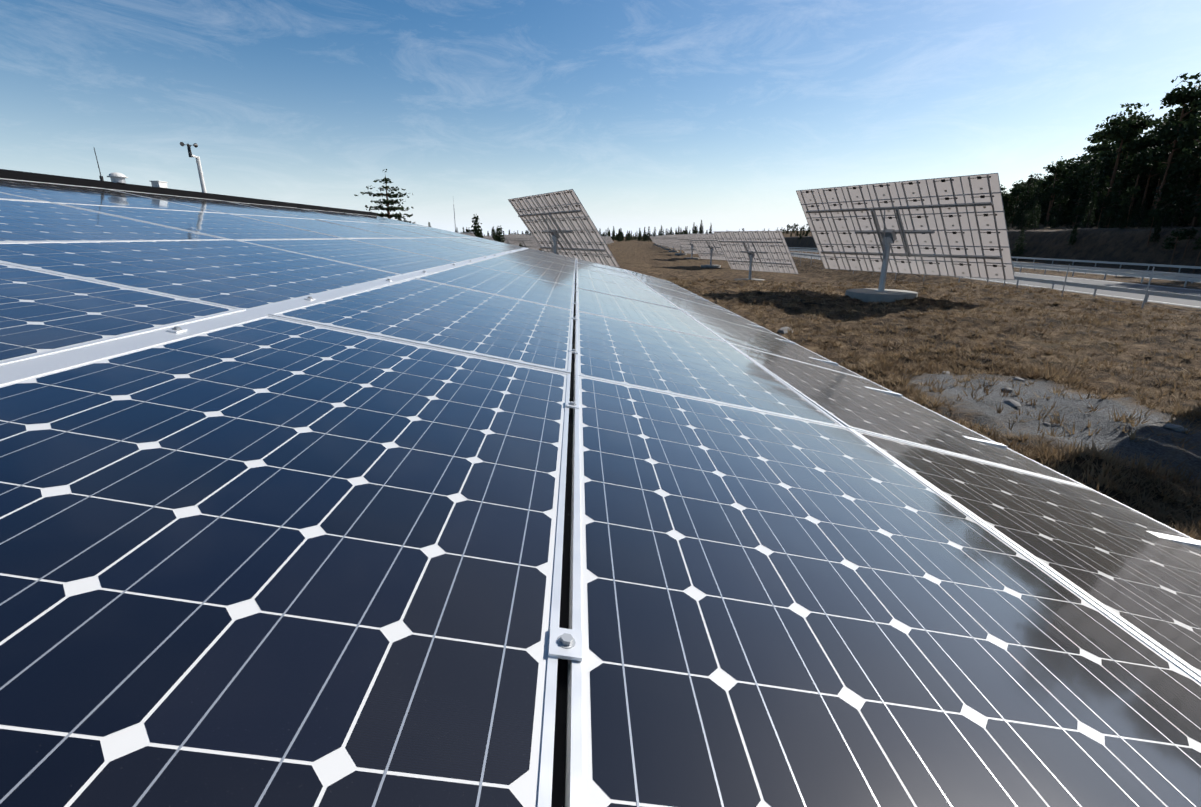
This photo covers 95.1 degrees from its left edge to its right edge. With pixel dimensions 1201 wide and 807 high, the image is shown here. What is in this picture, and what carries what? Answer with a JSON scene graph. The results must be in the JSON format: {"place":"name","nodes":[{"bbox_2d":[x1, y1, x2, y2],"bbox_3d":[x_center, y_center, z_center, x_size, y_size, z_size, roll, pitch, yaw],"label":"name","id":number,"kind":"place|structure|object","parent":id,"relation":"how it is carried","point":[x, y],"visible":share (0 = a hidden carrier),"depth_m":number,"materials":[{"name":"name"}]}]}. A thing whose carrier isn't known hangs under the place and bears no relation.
{"place":"outdoors","nodes":[
{"label":"outdoors","id":0,"kind":"place"},
{"bbox_2d":[0,0,1200,235],"label":"sky","id":1,"kind":"structure","parent":0,"point":[677,114],"materials":[{"name":"blue"}]},
{"bbox_2d":[502,221,1200,539],"bbox_3d":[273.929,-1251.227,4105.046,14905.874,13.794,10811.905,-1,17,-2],"label":"ground","id":2,"kind":"structure","parent":0,"point":[1128,244],"depth_m":19.80,"materials":[{"name":"brown plant"}]},
{"bbox_2d":[354,169,416,223],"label":"pine tree","id":3,"kind":"object","parent":2,"relation":"on","point":[387,202],"visible":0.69,"depth_m":104.06,"materials":[{"name":"green plant"}]},
{"bbox_2d":[460,232,475,236],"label":"solar tracker","id":4,"kind":"object","parent":2,"relation":"on","point":[469,233],"visible":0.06,"depth_m":74.64,"materials":[{"name":"white"}]},
{"bbox_2d":[471,214,483,237],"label":"spruce tree","id":5,"kind":"object","parent":2,"relation":"on","point":[476,226],"visible":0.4,"depth_m":92.94,"materials":[{"name":"green plant"}]},
{"bbox_2d":[491,226,495,240],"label":"spruce tree","id":6,"kind":"object","parent":2,"relation":"on","point":[493,234],"visible":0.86,"depth_m":605.11,"materials":[{"name":"green plant"}]},
{"bbox_2d":[495,226,504,242],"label":"spruce tree","id":7,"kind":"object","parent":2,"relation":"on","point":[501,237],"visible":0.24,"depth_m":94.12,"materials":[{"name":"green plant"}]},
{"bbox_2d":[503,235,514,244],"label":"solar tracker","id":8,"kind":"object","parent":2,"relation":"on","point":[507,239],"visible":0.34,"depth_m":170.58,"materials":[{"name":"grey"}]},
{"bbox_2d":[508,234,538,249],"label":"solar tracker","id":9,"kind":"object","parent":2,"relation":"on","point":[525,240],"visible":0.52,"depth_m":115.25,"materials":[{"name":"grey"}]},
{"bbox_2d":[508,189,619,266],"bbox_3d":[-3.289,-12.046,41.267,4.070,6.709,11.670,-9,19,-28],"label":"solar tracker","id":10,"kind":"object","parent":2,"relation":"on","point":[559,223],"visible":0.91,"depth_m":39.88,"materials":[{"name":"grey"}]},
{"bbox_2d":[646,227,650,241],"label":"spruce tree","id":11,"kind":"object","parent":2,"relation":"on","point":[648,235],"visible":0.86,"depth_m":647.77,"materials":[{"name":"green plant"}]},
{"bbox_2d":[659,236,671,249],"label":"solar tracker","id":12,"kind":"object","parent":2,"relation":"on","point":[663,240],"visible":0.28,"depth_m":255.88,"materials":[{"name":"white"}]},
{"bbox_2d":[662,235,677,251],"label":"solar tracker","id":13,"kind":"object","parent":2,"relation":"on","point":[668,241],"visible":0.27,"depth_m":218.56,"materials":[{"name":"grey"}]},
{"bbox_2d":[668,235,686,254],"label":"solar tracker","id":14,"kind":"object","parent":2,"relation":"on","point":[675,242],"visible":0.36,"depth_m":181.66,"materials":[{"name":"grey"}]},
{"bbox_2d":[675,234,698,258],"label":"solar tracker","id":15,"kind":"object","parent":2,"relation":"on","point":[686,244],"visible":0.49,"depth_m":144.41,"materials":[{"name":"grey"}]},
{"bbox_2d":[688,233,726,267],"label":"solar tracker","id":16,"kind":"object","parent":2,"relation":"on","point":[706,246],"visible":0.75,"depth_m":106.40,"materials":[{"name":"grey"}]},
{"bbox_2d":[713,231,798,280],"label":"solar tracker","id":17,"kind":"object","parent":2,"relation":"on","point":[763,251],"visible":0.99,"depth_m":68.26,"materials":[{"name":"grey"}]},
{"bbox_2d":[778,327,792,333],"bbox_3d":[6.764,-2.622,20.105,0.515,0.366,0.840,1,17,2],"label":"stone","id":18,"kind":"object","parent":2,"relation":"on","point":[781,330],"visible":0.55,"depth_m":19.92,"materials":[{"name":"grey stone"}]},
{"bbox_2d":[796,173,1014,302],"bbox_3d":[16.546,-8.984,31.541,4.070,6.709,11.670,-9,19,-28],"label":"solar tracker","id":19,"kind":"object","parent":2,"relation":"on","point":[956,226],"visible":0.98,"depth_m":30.41,"materials":[{"name":"grey"}]},
{"bbox_2d":[659,277,1200,540],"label":"dry grass tussocks","id":20,"kind":"object","parent":2,"relation":"on","point":[1056,375],"visible":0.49,"depth_m":14.96,"materials":[{"name":"brown plant"}]},
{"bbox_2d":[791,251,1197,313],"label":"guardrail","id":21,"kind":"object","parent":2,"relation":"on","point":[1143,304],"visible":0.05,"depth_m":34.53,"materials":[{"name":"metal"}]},
{"bbox_2d":[1002,191,1014,203],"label":"pine tree","id":22,"kind":"object","parent":2,"relation":"on","point":[1005,198],"visible":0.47,"depth_m":212.83,"materials":[{"name":"green plant"}]},
{"bbox_2d":[1005,196,1015,223],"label":"spruce tree","id":23,"kind":"object","parent":2,"relation":"on","point":[1009,207],"visible":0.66,"depth_m":196.93,"materials":[{"name":"green plant"}]},
{"bbox_2d":[1001,399,1021,407],"bbox_3d":[8.712,-0.011,11.708,0.303,0.190,0.413,4,17,14],"label":"stone","id":24,"kind":"object","parent":2,"relation":"on","point":[1012,403],"visible":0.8,"depth_m":11.61,"materials":[{"name":"grey stone"}]},
{"bbox_2d":[1007,184,1026,223],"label":"pine tree","id":25,"kind":"object","parent":2,"relation":"on","point":[1016,190],"visible":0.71,"depth_m":190.31,"materials":[{"name":"green plant"}]},
{"bbox_2d":[1009,186,1024,221],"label":"spruce tree","id":26,"kind":"object","parent":2,"relation":"on","point":[1016,202],"visible":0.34,"depth_m":185.12,"materials":[{"name":"green plant"}]},
{"bbox_2d":[1007,180,1026,196],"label":"pine tree","id":27,"kind":"object","parent":2,"relation":"on","point":[1017,184],"visible":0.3,"depth_m":208.06,"materials":[{"name":"green plant"}]},
{"bbox_2d":[1013,211,1020,225],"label":"spruce tree","id":28,"kind":"object","parent":2,"relation":"on","point":[1017,221],"visible":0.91,"depth_m":167.44,"materials":[{"name":"green plant"}]},
{"bbox_2d":[1011,227,1026,260],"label":"spruce tree","id":29,"kind":"object","parent":2,"relation":"on","point":[1017,251],"visible":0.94,"depth_m":93.09,"materials":[{"name":"green plant"}]},
{"bbox_2d":[1014,210,1026,229],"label":"spruce tree","id":30,"kind":"object","parent":2,"relation":"on","point":[1021,223],"visible":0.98,"depth_m":108.77,"materials":[{"name":"green plant"}]},
{"bbox_2d":[1012,174,1034,221],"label":"spruce tree","id":31,"kind":"object","parent":2,"relation":"on","point":[1026,200],"visible":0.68,"depth_m":178.28,"materials":[{"name":"green plant"}]},
{"bbox_2d":[1021,211,1028,229],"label":"spruce tree","id":32,"kind":"object","parent":2,"relation":"on","point":[1027,219],"visible":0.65,"depth_m":114.68,"materials":[{"name":"green plant"}]},
{"bbox_2d":[1017,179,1035,214],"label":"spruce tree","id":33,"kind":"object","parent":2,"relation":"on","point":[1032,189],"visible":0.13,"depth_m":179.79,"materials":[{"name":"green plant"}]},
{"bbox_2d":[1022,189,1036,218],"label":"spruce tree","id":34,"kind":"object","parent":2,"relation":"on","point":[1030,203],"visible":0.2,"depth_m":174.46,"materials":[{"name":"green plant"}]},
{"bbox_2d":[1025,200,1038,228],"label":"spruce tree","id":35,"kind":"object","parent":2,"relation":"on","point":[1033,213],"visible":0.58,"depth_m":124.77,"materials":[{"name":"green plant"}]},
{"bbox_2d":[1024,181,1042,216],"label":"spruce tree","id":36,"kind":"object","parent":2,"relation":"on","point":[1037,195],"visible":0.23,"depth_m":170.81,"materials":[{"name":"green plant"}]},
{"bbox_2d":[1025,174,1044,185],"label":"pine tree","id":37,"kind":"object","parent":2,"relation":"on","point":[1036,179],"visible":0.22,"depth_m":217.08,"materials":[{"name":"green plant"}]},
{"bbox_2d":[1030,205,1040,229],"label":"spruce tree","id":38,"kind":"object","parent":2,"relation":"on","point":[1035,222],"visible":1,"depth_m":98.01,"materials":[{"name":"green plant"}]},
{"bbox_2d":[1036,187,1049,224],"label":"spruce tree","id":39,"kind":"object","parent":2,"relation":"on","point":[1041,201],"visible":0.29,"depth_m":163.11,"materials":[{"name":"green plant"}]},
{"bbox_2d":[1034,175,1053,190],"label":"pine tree","id":40,"kind":"object","parent":2,"relation":"on","point":[1049,182],"visible":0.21,"depth_m":163.07,"materials":[{"name":"green plant"}]},
{"bbox_2d":[1041,193,1056,221],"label":"spruce tree","id":41,"kind":"object","parent":2,"relation":"on","point":[1044,217],"visible":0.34,"depth_m":158.25,"materials":[{"name":"green plant"}]},
{"bbox_2d":[1037,156,1063,209],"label":"spruce tree","id":42,"kind":"object","parent":2,"relation":"on","point":[1056,174],"visible":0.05,"depth_m":162.63,"materials":[{"name":"green plant"}]},
{"bbox_2d":[1041,185,1060,225],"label":"pine tree","id":43,"kind":"object","parent":2,"relation":"on","point":[1054,190],"visible":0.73,"depth_m":150.28,"materials":[{"name":"green plant"}]},
{"bbox_2d":[1039,173,1063,224],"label":"spruce tree","id":44,"kind":"object","parent":2,"relation":"on","point":[1045,204],"visible":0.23,"depth_m":159.40,"materials":[{"name":"green plant"}]},
{"bbox_2d":[1035,161,1069,219],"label":"pine tree","id":45,"kind":"object","parent":2,"relation":"on","point":[1058,170],"visible":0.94,"depth_m":154.05,"materials":[{"name":"green plant"}]},
{"bbox_2d":[1046,176,1069,223],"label":"spruce tree","id":46,"kind":"object","parent":2,"relation":"on","point":[1063,198],"visible":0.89,"depth_m":138.12,"materials":[{"name":"green plant"}]},
{"bbox_2d":[1049,163,1073,221],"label":"spruce tree","id":47,"kind":"object","parent":2,"relation":"on","point":[1069,172],"visible":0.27,"depth_m":145.45,"materials":[{"name":"green plant"}]},
{"bbox_2d":[1054,164,1079,216],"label":"spruce tree","id":48,"kind":"object","parent":2,"relation":"on","point":[1076,168],"visible":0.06,"depth_m":152.37,"materials":[{"name":"green plant"}]},
{"bbox_2d":[1061,157,1082,184],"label":"pine tree","id":49,"kind":"object","parent":2,"relation":"on","point":[1073,165],"visible":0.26,"depth_m":153.66,"materials":[{"name":"green plant"}]},
{"bbox_2d":[1066,224,1078,245],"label":"spruce tree","id":50,"kind":"object","parent":2,"relation":"on","point":[1072,237],"visible":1,"depth_m":84.07,"materials":[{"name":"green plant"}]},
{"bbox_2d":[1069,158,1093,225],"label":"pine tree","id":51,"kind":"object","parent":2,"relation":"on","point":[1075,183],"visible":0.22,"depth_m":131.62,"materials":[{"name":"green plant"}]},
{"bbox_2d":[1065,152,1100,226],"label":"spruce tree","id":52,"kind":"object","parent":2,"relation":"on","point":[1072,205],"visible":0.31,"depth_m":121.79,"materials":[{"name":"green plant"}]},
{"bbox_2d":[1077,199,1088,226],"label":"spruce tree","id":53,"kind":"object","parent":2,"relation":"on","point":[1081,219],"visible":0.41,"depth_m":111.32,"materials":[{"name":"green plant"}]},
{"bbox_2d":[1069,156,1101,223],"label":"spruce tree","id":54,"kind":"object","parent":2,"relation":"on","point":[1087,191],"visible":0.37,"depth_m":118.98,"materials":[{"name":"green plant"}]},
{"bbox_2d":[1080,191,1097,227],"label":"spruce tree","id":55,"kind":"object","parent":2,"relation":"on","point":[1087,222],"visible":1,"depth_m":93.31,"materials":[{"name":"green plant"}]},
{"bbox_2d":[1074,159,1107,183],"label":"pine tree","id":56,"kind":"object","parent":2,"relation":"on","point":[1082,172],"visible":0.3,"depth_m":128.29,"materials":[{"name":"green plant"}]},
{"bbox_2d":[1076,156,1111,227],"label":"spruce tree","id":57,"kind":"object","parent":2,"relation":"on","point":[1101,183],"visible":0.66,"depth_m":110.50,"materials":[{"name":"green plant"}]},
{"bbox_2d":[1078,152,1113,226],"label":"spruce tree","id":58,"kind":"object","parent":2,"relation":"on","point":[1111,166],"visible":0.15,"depth_m":115.28,"materials":[{"name":"green plant"}]},
{"bbox_2d":[1074,126,1118,162],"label":"pine tree","id":59,"kind":"object","parent":2,"relation":"on","point":[1092,141],"visible":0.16,"depth_m":151.99,"materials":[{"name":"green plant"}]},
{"bbox_2d":[1081,137,1116,161],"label":"pine tree","id":60,"kind":"object","parent":2,"relation":"on","point":[1097,147],"visible":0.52,"depth_m":139.91,"materials":[{"name":"green plant"}]},
{"bbox_2d":[1096,155,1122,187],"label":"pine tree","id":61,"kind":"object","parent":2,"relation":"on","point":[1113,162],"visible":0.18,"depth_m":122.96,"materials":[{"name":"green plant"}]},
{"bbox_2d":[1096,155,1133,227],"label":"spruce tree","id":62,"kind":"object","parent":2,"relation":"on","point":[1118,192],"visible":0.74,"depth_m":102.12,"materials":[{"name":"green plant"}]},
{"bbox_2d":[1089,130,1143,207],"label":"pine tree","id":63,"kind":"object","parent":2,"relation":"on","point":[1106,153],"visible":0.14,"depth_m":126.28,"materials":[{"name":"green plant"}]},
{"bbox_2d":[1107,156,1125,197],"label":"spruce tree","id":64,"kind":"object","parent":2,"relation":"on","point":[1119,168],"visible":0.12,"depth_m":122.61,"materials":[{"name":"green plant"}]},
{"bbox_2d":[1092,103,1148,207],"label":"pine tree","id":65,"kind":"object","parent":2,"relation":"on","point":[1120,130],"visible":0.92,"depth_m":109.94,"materials":[{"name":"green plant"}]},
{"bbox_2d":[1119,186,1139,227],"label":"pine tree","id":66,"kind":"object","parent":2,"relation":"on","point":[1132,192],"visible":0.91,"depth_m":78.85,"materials":[{"name":"green plant"}]},
{"bbox_2d":[1107,106,1161,181],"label":"pine tree","id":67,"kind":"object","parent":2,"relation":"on","point":[1150,120],"visible":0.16,"depth_m":113.29,"materials":[{"name":"green plant"}]},
{"bbox_2d":[1128,197,1141,227],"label":"spruce tree","id":68,"kind":"object","parent":2,"relation":"on","point":[1136,211],"visible":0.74,"depth_m":91.56,"materials":[{"name":"green plant"}]},
{"bbox_2d":[1130,168,1157,221],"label":"spruce tree","id":69,"kind":"object","parent":2,"relation":"on","point":[1142,182],"visible":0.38,"depth_m":113.61,"materials":[{"name":"green plant"}]},
{"bbox_2d":[1126,130,1170,221],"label":"pine tree","id":70,"kind":"object","parent":2,"relation":"on","point":[1143,143],"visible":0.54,"depth_m":106.44,"materials":[{"name":"green plant"}]},
{"bbox_2d":[1138,176,1158,214],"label":"spruce tree","id":71,"kind":"object","parent":2,"relation":"on","point":[1149,192],"visible":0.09,"depth_m":125.57,"materials":[{"name":"green plant"}]},
{"bbox_2d":[1141,211,1160,245],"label":"pine tree","id":72,"kind":"object","parent":2,"relation":"on","point":[1152,215],"visible":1,"depth_m":71.52,"materials":[{"name":"green plant"}]},
{"bbox_2d":[1130,143,1177,222],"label":"pine tree","id":73,"kind":"object","parent":2,"relation":"on","point":[1149,152],"visible":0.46,"depth_m":99.23,"materials":[{"name":"green plant"}]},
{"bbox_2d":[1149,220,1161,243],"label":"spruce tree","id":74,"kind":"object","parent":2,"relation":"on","point":[1156,233],"visible":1,"depth_m":70.88,"materials":[{"name":"green plant"}]},
{"bbox_2d":[1148,159,1172,209],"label":"pine tree","id":75,"kind":"object","parent":2,"relation":"on","point":[1155,176],"visible":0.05,"depth_m":102.42,"materials":[{"name":"green plant"}]},
{"bbox_2d":[1152,109,1178,203],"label":"pine tree","id":76,"kind":"object","parent":2,"relation":"on","point":[1170,142],"visible":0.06,"depth_m":111.69,"materials":[{"name":"green plant"}]},
{"bbox_2d":[1143,152,1188,227],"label":"spruce tree","id":77,"kind":"object","parent":2,"relation":"on","point":[1175,175],"visible":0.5,"depth_m":85.72,"materials":[{"name":"green plant"}]},
{"bbox_2d":[1143,130,1188,218],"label":"spruce tree","id":78,"kind":"object","parent":2,"relation":"on","point":[1161,177],"visible":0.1,"depth_m":91.68,"materials":[{"name":"green plant"}]},
{"bbox_2d":[1137,119,1197,227],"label":"pine tree","id":79,"kind":"object","parent":2,"relation":"on","point":[1167,134],"visible":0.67,"depth_m":88.63,"materials":[{"name":"green plant"}]},
{"bbox_2d":[1148,118,1187,153],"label":"pine tree","id":80,"kind":"object","parent":2,"relation":"on","point":[1151,124],"visible":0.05,"depth_m":107.92,"materials":[{"name":"green plant"}]},
{"bbox_2d":[1156,107,1186,127],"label":"pine tree","id":81,"kind":"object","parent":2,"relation":"on","point":[1165,118],"visible":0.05,"depth_m":104.60,"materials":[{"name":"green plant"}]},
{"bbox_2d":[1162,228,1186,270],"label":"pine tree","id":82,"kind":"object","parent":2,"relation":"on","point":[1177,234],"visible":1,"depth_m":65.34,"materials":[{"name":"green plant"}]},
{"bbox_2d":[1149,72,1200,221],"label":"pine tree","id":83,"kind":"object","parent":2,"relation":"on","point":[1182,96],"visible":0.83,"depth_m":90.54,"materials":[{"name":"green plant"}]},
{"bbox_2d":[1163,423,1188,431],"bbox_3d":[10.511,0.450,10.035,0.218,0.134,0.358,-12,20,-33],"label":"stone","id":84,"kind":"object","parent":2,"relation":"on","point":[1176,427],"visible":0.96,"depth_m":9.99,"materials":[{"name":"grey stone"}]},
{"bbox_2d":[1157,144,1200,226],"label":"spruce tree","id":85,"kind":"object","parent":2,"relation":"on","point":[1191,178],"visible":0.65,"depth_m":81.02,"materials":[{"name":"green plant"}]},
{"bbox_2d":[1176,105,1200,224],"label":"pine tree","id":86,"kind":"object","parent":2,"relation":"on","point":[1198,108],"visible":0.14,"depth_m":88.28,"materials":[{"name":"green plant"}]},
{"bbox_2d":[1178,227,1198,258],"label":"pine tree","id":87,"kind":"object","parent":2,"relation":"on","point":[1191,233],"visible":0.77,"depth_m":65.83,"materials":[{"name":"green plant"}]},
{"bbox_2d":[1177,110,1200,225],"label":"pine tree","id":88,"kind":"object","parent":2,"relation":"on","point":[1191,137],"visible":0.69,"depth_m":82.22,"materials":[{"name":"green plant"}]},
{"bbox_2d":[1177,123,1200,226],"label":"pine tree","id":89,"kind":"object","parent":2,"relation":"on","point":[1192,155],"visible":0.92,"depth_m":77.24,"materials":[{"name":"green plant"}]},
{"bbox_2d":[1191,234,1200,272],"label":"pine tree","id":90,"kind":"object","parent":2,"relation":"on","point":[1197,244],"visible":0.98,"depth_m":62.98,"materials":[{"name":"green plant"}]},
{"bbox_2d":[789,250,1200,308],"bbox_3d":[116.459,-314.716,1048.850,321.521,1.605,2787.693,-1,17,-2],"label":"motorway road","id":91,"kind":"structure","parent":0,"point":[1165,300],"depth_m":44.81,"materials":[{"name":"grey asphalt"}]},
{"bbox_2d":[788,247,1200,302],"bbox_3d":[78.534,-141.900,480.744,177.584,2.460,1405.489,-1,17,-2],"label":"motorway guard rails","id":92,"kind":"object","parent":91,"relation":"on","point":[1171,276],"visible":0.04,"depth_m":50.96,"materials":[{"name":"metal"}]},
{"bbox_2d":[1054,213,1059,227],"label":"spruce tree","id":93,"kind":"object","parent":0,"point":[1057,223],"visible":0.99,"depth_m":115.97,"materials":[{"name":"green plant"}]},
{"bbox_2d":[1099,214,1104,227],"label":"spruce tree","id":94,"kind":"object","parent":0,"point":[1102,224],"visible":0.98,"depth_m":85.55,"materials":[{"name":"green plant"}]},
{"bbox_3d":[-1.309,0.556,5.473,3.800,2.998,3.800,-1,17,-2],"label":"solar tracker foundation","id":95,"kind":"object","parent":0,"visible":0},
{"bbox_2d":[0,169,1200,806],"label":"mounting rails","id":96,"kind":"object","parent":95,"relation":"on","point":[564,643],"visible":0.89,"depth_m":1.31,"materials":[{"name":"silver metal"}]},
{"bbox_2d":[107,172,127,182],"bbox_3d":[-4.224,-1.975,4.806,0.144,0.085,0.140,-1,17,-2],"label":"roof vent","id":97,"kind":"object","parent":96,"relation":"on","point":[115,177],"depth_m":4.77,"materials":[{"name":"white metal"}]},
{"bbox_2d":[94,148,167,187],"bbox_3d":[-4.232,-2.114,4.962,0.084,0.261,0.744,-1,17,-2],"label":"sensor box antenna","id":98,"kind":"object","parent":96,"relation":"on","point":[160,184],"visible":0.96,"depth_m":5.24,"materials":[{"name":"white paint"}]},
{"bbox_2d":[180,142,206,192],"bbox_3d":[-4.281,-2.476,5.779,0.153,0.476,0.169,-12,20,-34],"label":"anemometer","id":99,"kind":"object","parent":96,"relation":"on","point":[200,173],"visible":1,"depth_m":5.84,"materials":[{"name":"white paint"}]},
{"bbox_2d":[0,178,1200,806],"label":"solar panels","id":100,"kind":"object","parent":96,"relation":"on","point":[306,556],"visible":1,"depth_m":0.82,"materials":[{"name":"blue glass"}]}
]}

